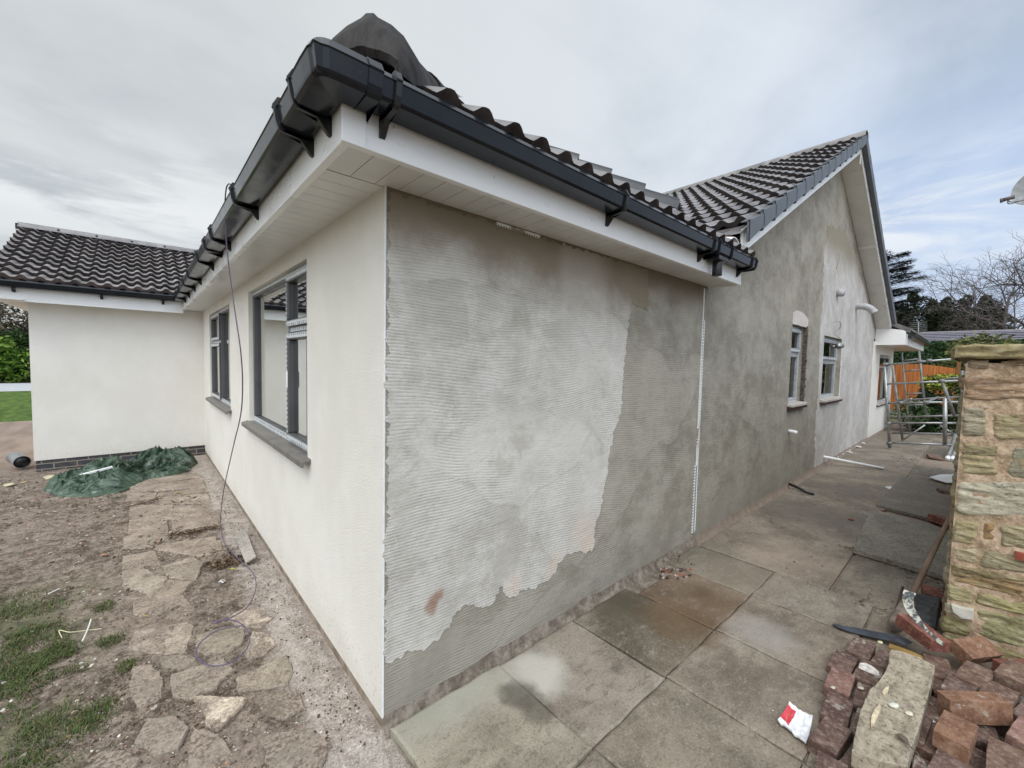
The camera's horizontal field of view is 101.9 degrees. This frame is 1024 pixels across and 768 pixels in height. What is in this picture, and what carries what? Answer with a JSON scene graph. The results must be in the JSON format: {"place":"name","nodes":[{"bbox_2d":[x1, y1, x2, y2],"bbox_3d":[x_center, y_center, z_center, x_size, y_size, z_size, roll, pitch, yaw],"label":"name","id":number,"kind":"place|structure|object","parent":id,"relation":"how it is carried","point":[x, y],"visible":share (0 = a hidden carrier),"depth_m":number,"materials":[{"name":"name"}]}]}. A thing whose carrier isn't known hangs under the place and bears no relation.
{"place":"outdoors","nodes":[
{"label":"outdoors","id":0,"kind":"place"},
{"bbox_2d":[85,473,331,767],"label":"stone path","id":1,"kind":"structure","parent":0,"point":[301,748],"depth_m":2.23,"materials":[{"name":"stone"}]},
{"bbox_2d":[125,497,162,507],"bbox_3d":[-3.983,1.283,4.506,0.012,0.022,0.330,3,3,28],"label":"stick","id":2,"kind":"object","parent":1,"relation":"on","point":[143,502],"visible":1,"depth_m":4.50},
{"bbox_2d":[0,391,905,767],"bbox_3d":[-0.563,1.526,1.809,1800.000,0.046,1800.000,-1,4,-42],"label":"ground","id":3,"kind":"structure","parent":0,"point":[20,567],"depth_m":2.53,"materials":[{"name":"soil"}]},
{"bbox_2d":[3,483,14,486],"bbox_3d":[-6.053,1.216,5.012,0.097,0.041,0.096,2,3,11],"label":"stone","id":4,"kind":"object","parent":3,"relation":"on","point":[8,484],"visible":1,"depth_m":4.99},
{"bbox_2d":[0,383,30,390],"bbox_3d":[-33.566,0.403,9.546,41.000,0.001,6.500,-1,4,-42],"label":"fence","id":5,"kind":"object","parent":3,"relation":"on","point":[15,386],"depth_m":18.98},
{"bbox_2d":[5,452,31,467],"bbox_3d":[-6.856,1.053,5.770,0.333,0.191,0.170,3,3,26],"label":"bucket","id":6,"kind":"object","parent":3,"relation":"on","point":[17,459],"visible":1,"depth_m":5.71,"materials":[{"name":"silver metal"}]},
{"bbox_2d":[43,475,53,479],"bbox_3d":[-5.939,1.201,5.359,0.142,0.063,0.157,-1,4,-42],"label":"stone","id":7,"kind":"object","parent":3,"relation":"on","point":[47,477],"visible":0.46,"depth_m":5.31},
{"bbox_2d":[0,491,138,767],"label":"grass","id":8,"kind":"structure","parent":3,"relation":"on","point":[48,657],"depth_m":2.09,"materials":[{"name":"plant"}]},
{"bbox_2d":[58,628,101,637],"bbox_3d":[-2.501,1.426,2.385,0.215,0.016,0.065,1,3,-10],"label":"straw","id":9,"kind":"object","parent":3,"relation":"on","point":[75,631],"visible":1,"depth_m":2.39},
{"bbox_2d":[81,619,91,641],"bbox_3d":[-2.462,1.425,2.410,0.011,0.018,0.222,-1,4,-36],"label":"stick","id":10,"kind":"object","parent":3,"relation":"on","point":[86,630],"visible":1,"depth_m":2.40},
{"bbox_2d":[43,446,197,496],"bbox_3d":[-5.155,1.056,5.583,1.181,0.338,1.802,1,3,3],"label":"tarpaulin","id":11,"kind":"object","parent":3,"relation":"on","point":[121,475],"visible":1,"depth_m":5.28,"materials":[{"name":"plastic"}]},
{"bbox_2d":[80,466,112,474],"bbox_3d":[-5.169,1.085,5.165,0.040,0.072,0.302,3,4,35],"label":"plastic strip","id":12,"kind":"object","parent":11,"relation":"on","point":[102,469],"visible":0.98,"depth_m":5.17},
{"bbox_2d":[2,490,253,571],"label":"leaf litter","id":13,"kind":"object","parent":3,"relation":"on","point":[230,558],"visible":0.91,"depth_m":3.66,"materials":[{"name":"plant"}]},
{"bbox_2d":[0,458,377,767],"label":"debris","id":14,"kind":"object","parent":3,"relation":"on","point":[3,710],"visible":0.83,"depth_m":2.38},
{"bbox_2d":[235,529,255,562],"bbox_3d":[-2.257,1.355,3.503,0.092,0.042,0.677,-1,4,-39],"label":"slab offcut","id":15,"kind":"object","parent":3,"relation":"on","point":[245,546],"visible":1,"depth_m":3.47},
{"bbox_2d":[0,13,930,737],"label":"house","id":16,"kind":"structure","parent":3,"relation":"on","point":[512,389],"depth_m":2.58,"materials":[{"name":"paint"}]},
{"bbox_2d":[206,306,231,413],"bbox_3d":[-3.814,-0.338,5.451,0.161,1.255,2.010,-1,4,-42],"label":"window frame","id":17,"kind":"structure","parent":16,"relation":"in","point":[220,321],"depth_m":5.50,"materials":[{"name":"grey plastic"}]},
{"bbox_2d":[195,183,256,666],"bbox_3d":[-2.067,0.139,3.063,0.286,2.552,2.323,-1,4,-32],"label":"cable","id":18,"kind":"object","parent":16,"relation":"hanging from","point":[217,621],"visible":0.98,"depth_m":2.48,"materials":[{"name":"rubber"}]},
{"bbox_2d":[241,263,310,467],"bbox_3d":[-1.842,-0.179,3.237,0.161,1.255,1.990,-1,4,-42],"label":"window frame","id":19,"kind":"structure","parent":16,"relation":"in","point":[280,306],"depth_m":3.19,"materials":[{"name":"grey plastic"}]},
{"bbox_2d":[787,326,808,409],"bbox_3d":[3.845,-0.230,5.660,0.770,1.115,0.205,-1,4,-42],"label":"window frame","id":20,"kind":"structure","parent":16,"relation":"in","point":[793,404],"depth_m":5.83,"materials":[{"name":"white plastic"}]},
{"bbox_2d":[820,337,843,404],"bbox_3d":[5.312,-0.233,6.967,1.380,1.085,0.205,-1,4,-42],"label":"window frame","id":21,"kind":"structure","parent":16,"relation":"in","point":[826,398],"depth_m":7.23,"materials":[{"name":"white plastic"}]},
{"bbox_2d":[876,355,890,406],"bbox_3d":[9.636,-0.104,10.815,2.070,1.285,0.185,-1,4,-42],"label":"window frame","id":22,"kind":"structure","parent":16,"relation":"in","point":[883,359],"depth_m":10.94,"materials":[{"name":"white plastic"}]},
{"bbox_2d":[889,396,931,430],"bbox_3d":[10.250,0.808,10.690,0.619,0.996,0.850,-1,4,-42],"label":"shrub","id":23,"kind":"object","parent":3,"relation":"on","point":[921,419],"visible":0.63,"depth_m":10.63,"materials":[{"name":"green plant"}]},
{"bbox_2d":[896,307,925,331],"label":"evergreen tree","id":24,"kind":"object","parent":3,"relation":"on","point":[907,317],"visible":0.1,"depth_m":42.36,"materials":[{"name":"green plant"}]},
{"bbox_2d":[886,250,943,331],"bbox_3d":[34.292,-5.887,38.270,7.041,12.381,6.994,3,3,24],"label":"cedar tree","id":25,"kind":"object","parent":3,"relation":"on","point":[903,270],"visible":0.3,"depth_m":36.71,"materials":[{"name":"green plant"}]},
{"bbox_2d":[895,292,937,331],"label":"evergreen tree","id":26,"kind":"object","parent":3,"relation":"on","point":[916,307],"visible":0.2,"depth_m":43.24,"materials":[{"name":"green plant"}]},
{"bbox_2d":[889,362,960,421],"bbox_3d":[12.811,0.166,13.860,0.110,1.850,2.850,-1,4,-42],"label":"fence","id":27,"kind":"object","parent":3,"relation":"on","point":[914,376],"visible":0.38,"depth_m":13.54,"materials":[{"name":"wood"}]},
{"bbox_2d":[913,387,942,427],"bbox_3d":[11.493,0.701,11.550,0.803,1.512,0.751,1,3,1],"label":"shrub","id":28,"kind":"object","parent":3,"relation":"on","point":[920,390],"visible":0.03,"depth_m":11.48,"materials":[{"name":"green plant"}]},
{"bbox_2d":[902,379,959,432],"bbox_3d":[11.095,0.623,10.532,1.156,1.686,1.862,-1,4,-42],"label":"shrub","id":29,"kind":"object","parent":3,"relation":"on","point":[935,408],"visible":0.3,"depth_m":10.55,"materials":[{"name":"green plant"}]},
{"bbox_2d":[920,300,953,330],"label":"evergreen tree","id":30,"kind":"object","parent":3,"relation":"on","point":[932,312],"visible":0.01,"depth_m":43.83,"materials":[{"name":"green plant"}]},
{"bbox_2d":[917,373,959,427],"bbox_3d":[10.949,0.526,10.462,0.782,1.612,1.149,-1,4,-42],"label":"shrub","id":31,"kind":"object","parent":3,"relation":"on","point":[930,386],"visible":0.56,"depth_m":10.46,"materials":[{"name":"green plant"}]},
{"bbox_2d":[924,296,965,331],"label":"evergreen tree","id":32,"kind":"object","parent":3,"relation":"on","point":[938,321],"visible":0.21,"depth_m":41.87,"materials":[{"name":"green plant"}]},
{"bbox_2d":[931,349,963,399],"bbox_3d":[14.393,0.068,13.552,1.293,2.430,1.599,2,3,19],"label":"shrub","id":33,"kind":"object","parent":3,"relation":"on","point":[954,363],"visible":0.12,"depth_m":13.48,"materials":[{"name":"green plant"}]},
{"bbox_2d":[893,338,1023,367],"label":"hedge","id":34,"kind":"object","parent":3,"relation":"on","point":[933,350],"visible":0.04,"depth_m":19.58,"materials":[{"name":"green plant"}]},
{"bbox_2d":[896,231,1023,331],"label":"bare tree","id":35,"kind":"object","parent":3,"relation":"on","point":[1005,315],"visible":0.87,"depth_m":30.52,"materials":[{"name":"brown plant"}]},
{"bbox_2d":[934,293,997,330],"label":"evergreen tree","id":36,"kind":"object","parent":3,"relation":"on","point":[961,301],"visible":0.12,"depth_m":41.52,"materials":[{"name":"green plant"}]},
{"bbox_2d":[919,329,1023,341],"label":"neighbour bungalow","id":37,"kind":"object","parent":3,"relation":"on","point":[947,335],"depth_m":25.15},
{"bbox_2d":[912,321,921,332],"bbox_3d":[24.640,-2.961,25.265,0.058,1.695,0.832,-1,4,-42],"label":"tv aerial","id":38,"kind":"object","parent":37,"relation":"attached to","point":[918,324],"visible":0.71,"depth_m":25.25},
{"bbox_2d":[944,295,1008,330],"bbox_3d":[45.115,-4.164,40.173,4.526,9.194,5.576,-1,4,-42],"label":"evergreen tree","id":39,"kind":"object","parent":3,"relation":"on","point":[985,312],"visible":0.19,"depth_m":39.63,"materials":[{"name":"green plant"}]},
{"bbox_2d":[939,343,1023,658],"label":"stone wall","id":40,"kind":"structure","parent":3,"relation":"on","point":[983,575],"depth_m":2.30,"materials":[{"name":"stone"}]},
{"bbox_2d":[942,331,1023,367],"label":"shrub","id":41,"kind":"object","parent":3,"relation":"on","point":[978,338],"visible":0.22,"depth_m":16.16,"materials":[{"name":"green plant"}]},
{"bbox_2d":[977,313,1016,329],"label":"evergreen tree","id":42,"kind":"object","parent":3,"relation":"on","point":[1008,327],"visible":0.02,"depth_m":40.21,"materials":[{"name":"green plant"}]},
{"bbox_2d":[0,0,1023,328],"label":"sky","id":43,"kind":"structure","parent":0,"point":[128,119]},
{"bbox_2d":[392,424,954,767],"bbox_3d":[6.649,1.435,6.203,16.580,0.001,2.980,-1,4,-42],"label":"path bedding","id":44,"kind":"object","parent":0,"point":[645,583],"visible":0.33,"depth_m":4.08,"materials":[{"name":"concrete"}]},
{"bbox_2d":[390,424,1023,767],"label":"paved path","id":45,"kind":"structure","parent":0,"point":[574,693],"depth_m":2.29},
{"bbox_2d":[659,567,691,579],"bbox_3d":[1.265,1.467,3.201,0.291,0.030,0.201,2,3,5],"label":"rubble","id":46,"kind":"object","parent":45,"relation":"on","point":[663,571],"visible":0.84,"depth_m":3.24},
{"bbox_2d":[778,701,812,742],"bbox_3d":[1.271,1.513,1.858,0.180,0.035,0.116,-1,4,-42],"label":"packet","id":47,"kind":"object","parent":45,"relation":"on","point":[794,720],"visible":1,"depth_m":1.87,"materials":[{"name":"white paper"}]},
{"bbox_2d":[788,483,813,494],"bbox_3d":[3.750,1.363,5.397,0.036,0.073,0.338,0,3,-17],"label":"pipe offcut","id":48,"kind":"object","parent":45,"relation":"on","point":[800,488],"visible":1,"depth_m":5.38,"materials":[{"name":"black plastic"}]},
{"bbox_2d":[664,456,950,613],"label":"leaf litter","id":49,"kind":"object","parent":45,"relation":"on","point":[852,549],"visible":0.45,"depth_m":3.31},
{"bbox_2d":[808,715,852,760],"bbox_3d":[1.347,1.510,1.760,0.198,0.063,0.099,-1,4,-36],"label":"brick","id":50,"kind":"object","parent":45,"relation":"on","point":[830,737],"visible":0.86,"depth_m":1.74,"materials":[{"name":"brick"}]},
{"bbox_2d":[814,750,847,767],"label":"brick","id":51,"kind":"object","parent":45,"relation":"on","point":[823,760],"visible":1,"depth_m":1.63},
{"bbox_2d":[819,691,853,727],"bbox_3d":[1.494,1.516,1.911,0.199,0.064,0.099,-2,4,-44],"label":"brick","id":52,"kind":"object","parent":45,"relation":"on","point":[837,707],"visible":0.7,"depth_m":1.90,"materials":[{"name":"brick"}]},
{"bbox_2d":[823,666,854,699],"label":"brick","id":53,"kind":"object","parent":45,"relation":"on","point":[842,681],"visible":0.81,"depth_m":2.05,"materials":[{"name":"brick"}]},
{"bbox_2d":[826,649,858,673],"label":"brick","id":54,"kind":"object","parent":45,"relation":"on","point":[842,660],"visible":0.67,"depth_m":2.21,"materials":[{"name":"brick"}]},
{"bbox_2d":[839,748,852,767],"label":"brick","id":55,"kind":"object","parent":45,"relation":"on","point":[845,759],"visible":0.18,"depth_m":1.66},
{"bbox_2d":[850,707,860,742],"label":"brick","id":56,"kind":"object","parent":45,"relation":"on","point":[853,726],"visible":0.14,"depth_m":1.83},
{"bbox_2d":[846,636,875,661],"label":"brick","id":57,"kind":"object","parent":45,"relation":"on","point":[859,647],"visible":0.72,"depth_m":2.31,"materials":[{"name":"brick"}]},
{"bbox_2d":[853,681,871,712],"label":"brick","id":58,"kind":"object","parent":45,"relation":"on","point":[860,696],"visible":0.33,"depth_m":1.99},
{"bbox_2d":[853,658,884,686],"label":"brick","id":59,"kind":"object","parent":45,"relation":"on","point":[868,673],"visible":0.61,"depth_m":2.12,"materials":[{"name":"brick"}]},
{"bbox_2d":[832,623,912,645],"bbox_3d":[2.138,1.485,2.478,0.363,0.045,0.102,4,4,43],"label":"plastic membrane","id":60,"kind":"object","parent":45,"relation":"on","point":[881,635],"visible":1,"depth_m":2.47,"materials":[{"name":"plastic"}]},
{"bbox_2d":[869,648,888,670],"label":"brick","id":61,"kind":"object","parent":45,"relation":"on","point":[880,657],"visible":0.36,"depth_m":2.23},
{"bbox_2d":[896,586,903,605],"bbox_3d":[2.579,1.466,2.774,0.551,0.046,0.016,-2,4,-43],"label":"metal rod","id":62,"kind":"object","parent":45,"relation":"on","point":[900,593],"visible":0.5,"depth_m":2.86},
{"bbox_2d":[853,508,948,579],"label":"paving slab","id":63,"kind":"structure","parent":45,"relation":"on","point":[897,541],"depth_m":3.75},
{"bbox_2d":[888,644,923,659],"bbox_3d":[2.186,1.474,2.236,0.088,0.028,0.240,-1,4,-42],"label":"timber strip","id":64,"kind":"object","parent":45,"relation":"on","point":[893,647],"visible":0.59,"depth_m":2.30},
{"bbox_2d":[876,477,950,522],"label":"paving slab","id":65,"kind":"structure","parent":45,"relation":"on","point":[913,498],"depth_m":5.05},
{"bbox_2d":[927,513,946,525],"bbox_3d":[4.517,1.434,4.343,0.162,0.072,0.202,9,3,-2],"label":"rubble block","id":66,"kind":"object","parent":65,"relation":"on","point":[938,519],"depth_m":4.36,"materials":[{"name":"red brick"}]},
{"bbox_2d":[936,488,949,493],"bbox_3d":[5.599,1.407,5.395,0.102,0.062,0.142,12,8,27],"label":"rubble block","id":67,"kind":"object","parent":65,"relation":"on","point":[942,491],"depth_m":5.36,"materials":[{"name":"brown brick"}]},
{"bbox_2d":[887,516,948,631],"bbox_3d":[2.674,1.213,2.735,0.869,0.574,0.106,-1,4,-31],"label":"sledgehammer","id":68,"kind":"object","parent":45,"relation":"on","point":[898,609],"visible":0.64,"depth_m":2.79,"materials":[{"name":"brown wood"}]},
{"bbox_2d":[912,754,929,767],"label":"brick","id":69,"kind":"object","parent":45,"relation":"on","point":[917,762],"visible":0.82,"depth_m":1.64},
{"bbox_2d":[883,350,965,447],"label":"scaffold tower","id":70,"kind":"structure","parent":45,"relation":"on","point":[946,401],"depth_m":8.39,"materials":[{"name":"metal"}]},
{"bbox_2d":[914,723,936,761],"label":"brick","id":71,"kind":"object","parent":45,"relation":"on","point":[927,751],"visible":0.24,"depth_m":1.70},
{"bbox_2d":[932,710,977,763],"bbox_3d":[1.809,1.434,1.697,0.196,0.068,0.102,2,2,-35],"label":"brick","id":72,"kind":"object","parent":71,"relation":"on","point":[954,735],"visible":1,"depth_m":1.67,"materials":[{"name":"brick"}]},
{"bbox_2d":[918,715,932,746],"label":"brick","id":73,"kind":"object","parent":45,"relation":"on","point":[927,724],"visible":0.3,"depth_m":1.77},
{"bbox_2d":[914,593,939,628],"bbox_3d":[2.672,1.466,2.707,0.487,0.039,0.140,-1,4,-42],"label":"slate","id":74,"kind":"object","parent":45,"relation":"on","point":[927,608],"visible":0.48,"depth_m":2.69,"materials":[{"name":"stone"}]},
{"bbox_2d":[921,584,943,605],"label":"brick","id":75,"kind":"object","parent":45,"relation":"on","point":[931,591],"visible":0.66,"depth_m":2.90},
{"bbox_2d":[926,696,938,724],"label":"brick","id":76,"kind":"object","parent":45,"relation":"on","point":[935,718],"visible":0.09,"depth_m":1.86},
{"bbox_2d":[927,700,940,716],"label":"brick","id":77,"kind":"object","parent":45,"relation":"on","point":[932,707],"visible":0.04,"depth_m":1.90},
{"bbox_2d":[937,690,1013,725],"bbox_3d":[2.033,1.424,1.829,0.247,0.102,0.068,-1,-3,5],"label":"brick","id":78,"kind":"object","parent":77,"relation":"on","point":[986,708],"visible":0.91,"depth_m":1.80,"materials":[{"name":"brick"}]},
{"bbox_2d":[926,454,943,460],"bbox_3d":[7.782,1.349,7.648,0.201,0.032,0.302,14,10,37],"label":"rubble block","id":79,"kind":"object","parent":45,"relation":"on","point":[935,457],"depth_m":7.58,"materials":[{"name":"stone"}]},
{"bbox_2d":[922,652,951,680],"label":"brick","id":80,"kind":"object","parent":45,"relation":"on","point":[942,668],"visible":0.39,"depth_m":2.16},
{"bbox_2d":[895,614,951,652],"bbox_3d":[2.286,1.386,2.319,0.104,0.067,0.216,5,7,2],"label":"brick","id":81,"kind":"object","parent":80,"relation":"on","point":[907,624],"visible":0.93,"depth_m":2.28,"materials":[{"name":"brick"}]},
{"bbox_2d":[931,678,943,697],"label":"brick","id":82,"kind":"object","parent":45,"relation":"on","point":[937,684],"visible":0.2,"depth_m":2.03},
{"bbox_2d":[940,670,977,691],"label":"brick","id":83,"kind":"object","parent":82,"relation":"on","point":[950,682],"visible":0.45,"depth_m":1.97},
{"bbox_2d":[930,474,953,482],"bbox_3d":[6.463,1.384,6.196,0.876,0.018,0.316,-1,4,-42],"label":"board scrap","id":84,"kind":"object","parent":45,"relation":"on","point":[946,478],"visible":0.7,"depth_m":6.14,"materials":[{"name":"white plastic"}]},
{"bbox_2d":[927,748,972,767],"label":"brick","id":85,"kind":"object","parent":45,"relation":"on","point":[941,758],"visible":1,"depth_m":1.61,"materials":[{"name":"brick"}]},
{"bbox_2d":[945,429,956,459],"bbox_3d":[8.406,1.090,7.911,1.329,0.589,0.066,-1,4,-37],"label":"scaffold tube","id":86,"kind":"object","parent":45,"relation":"on","point":[950,450],"visible":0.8,"depth_m":7.72,"materials":[{"name":"white metal"}]},
{"bbox_2d":[950,450,956,459],"bbox_3d":[8.493,1.147,7.927,1.323,0.478,0.067,-1,4,-38],"label":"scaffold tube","id":87,"kind":"object","parent":45,"relation":"on","point":[953,455],"visible":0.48,"depth_m":7.58,"materials":[{"name":"silver metal"}]},
{"bbox_2d":[949,636,1003,663],"bbox_3d":[2.474,1.426,2.228,0.232,0.070,0.104,4,30,-14],"label":"brick","id":88,"kind":"object","parent":45,"relation":"on","point":[977,649],"visible":0.84,"depth_m":2.20,"materials":[{"name":"brick"}]},
{"bbox_2d":[968,747,985,767],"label":"brick","id":89,"kind":"object","parent":45,"relation":"on","point":[978,758],"visible":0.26,"depth_m":1.66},
{"bbox_2d":[975,725,998,752],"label":"brick","id":90,"kind":"object","parent":45,"relation":"on","point":[985,732],"visible":0.2,"depth_m":1.76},
{"bbox_2d":[996,726,1010,737],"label":"brick","id":91,"kind":"object","parent":45,"relation":"on","point":[1002,731],"visible":0.11,"depth_m":1.83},
{"bbox_2d":[978,681,1018,708],"bbox_3d":[2.225,1.454,1.907,0.212,0.067,0.102,1,3,-32],"label":"brick","id":92,"kind":"object","parent":91,"relation":"on","point":[1010,695],"visible":0.34,"depth_m":1.92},
{"bbox_2d":[1013,702,1023,720],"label":"brick","id":93,"kind":"object","parent":91,"relation":"on","point":[1018,709],"visible":0.4,"depth_m":1.84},
{"bbox_2d":[991,658,1023,670],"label":"brick","id":94,"kind":"object","parent":45,"relation":"on","point":[996,662],"visible":0.25,"depth_m":2.16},
{"bbox_2d":[993,658,1023,696],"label":"brick","id":95,"kind":"object","parent":94,"relation":"on","point":[1008,673],"visible":0.91,"depth_m":2.00,"materials":[{"name":"brick"}]},
{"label":"brick","id":96,"kind":"object","parent":45,"relation":"on","visible":0},
{"bbox_2d":[851,649,934,767],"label":"stone block","id":97,"kind":"object","parent":96,"relation":"on","point":[905,682],"depth_m":1.77,"materials":[{"name":"stone"}]},
{"bbox_2d":[888,702,898,708],"bbox_3d":[1.664,1.401,1.812,0.043,0.016,0.028,1,3,-7],"label":"stone chip","id":98,"kind":"object","parent":97,"relation":"on","point":[894,705],"visible":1,"depth_m":1.80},
{"bbox_2d":[905,710,912,715],"bbox_3d":[1.694,1.403,1.771,0.033,0.013,0.022,1,3,-7],"label":"stone chip","id":99,"kind":"object","parent":97,"relation":"on","point":[909,713],"visible":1,"depth_m":1.77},
{"bbox_2d":[895,733,924,765],"bbox_3d":[1.533,1.395,1.592,0.027,0.025,0.147,2,3,10],"label":"leaf","id":100,"kind":"object","parent":97,"relation":"on","point":[903,738],"visible":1,"depth_m":1.63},
{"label":"brick","id":101,"kind":"object","parent":45,"relation":"on","visible":0},
{"bbox_2d":[954,660,993,691],"bbox_3d":[2.261,1.446,2.032,0.212,0.067,0.102,-1,4,-32],"label":"brick","id":102,"kind":"object","parent":101,"relation":"on","point":[974,674],"visible":0.69,"depth_m":2.02,"materials":[{"name":"brick"}]},
{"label":"brick","id":103,"kind":"object","parent":45,"relation":"on","visible":0},
{"bbox_2d":[985,736,1023,767],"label":"brick","id":104,"kind":"object","parent":103,"relation":"on","point":[1000,754],"visible":1,"depth_m":1.62,"materials":[{"name":"brick"}]},
{"bbox_2d":[902,590,944,645],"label":"metal trim","id":105,"kind":"structure","parent":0,"point":[908,599],"depth_m":2.40,"materials":[{"name":"metal"}]},
{"bbox_2d":[1000,176,1023,204],"bbox_3d":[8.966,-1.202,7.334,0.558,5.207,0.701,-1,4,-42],"label":"satellite dish","id":106,"kind":"object","parent":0,"point":[1017,195],"visible":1,"depth_m":7.43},
{"bbox_2d":[1004,714,1023,750],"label":"brick","id":107,"kind":"object","parent":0,"point":[1014,736],"visible":0.84,"depth_m":1.70,"materials":[{"name":"brick"}]},
{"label":"soil bed","id":108,"kind":"structure","parent":0,"visible":0},
{"bbox_2d":[0,304,27,345],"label":"brown bush","id":109,"kind":"object","parent":108,"relation":"on","point":[11,317],"visible":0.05,"depth_m":30.60,"materials":[{"name":"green plant"}]},
{"bbox_2d":[0,302,27,330],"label":"twiggy tree","id":110,"kind":"object","parent":108,"relation":"on","point":[1,325],"visible":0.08,"depth_m":28.53,"materials":[{"name":"brown plant"}]},
{"bbox_2d":[0,302,28,334],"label":"brown bush","id":111,"kind":"object","parent":108,"relation":"on","point":[16,322],"visible":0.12,"depth_m":28.67,"materials":[{"name":"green plant"}]},
{"bbox_2d":[0,325,28,375],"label":"dark bush","id":112,"kind":"object","parent":108,"relation":"on","point":[12,336],"depth_m":25.50,"materials":[{"name":"green plant"}]},
{"bbox_2d":[0,335,30,382],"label":"laurel shrub","id":113,"kind":"object","parent":108,"relation":"on","point":[11,357],"visible":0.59,"depth_m":21.57,"materials":[{"name":"green plant"}]},
{"bbox_2d":[0,327,30,379],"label":"laurel shrub","id":114,"kind":"object","parent":108,"relation":"on","point":[24,338],"visible":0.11,"depth_m":22.93,"materials":[{"name":"green plant"}]}
]}

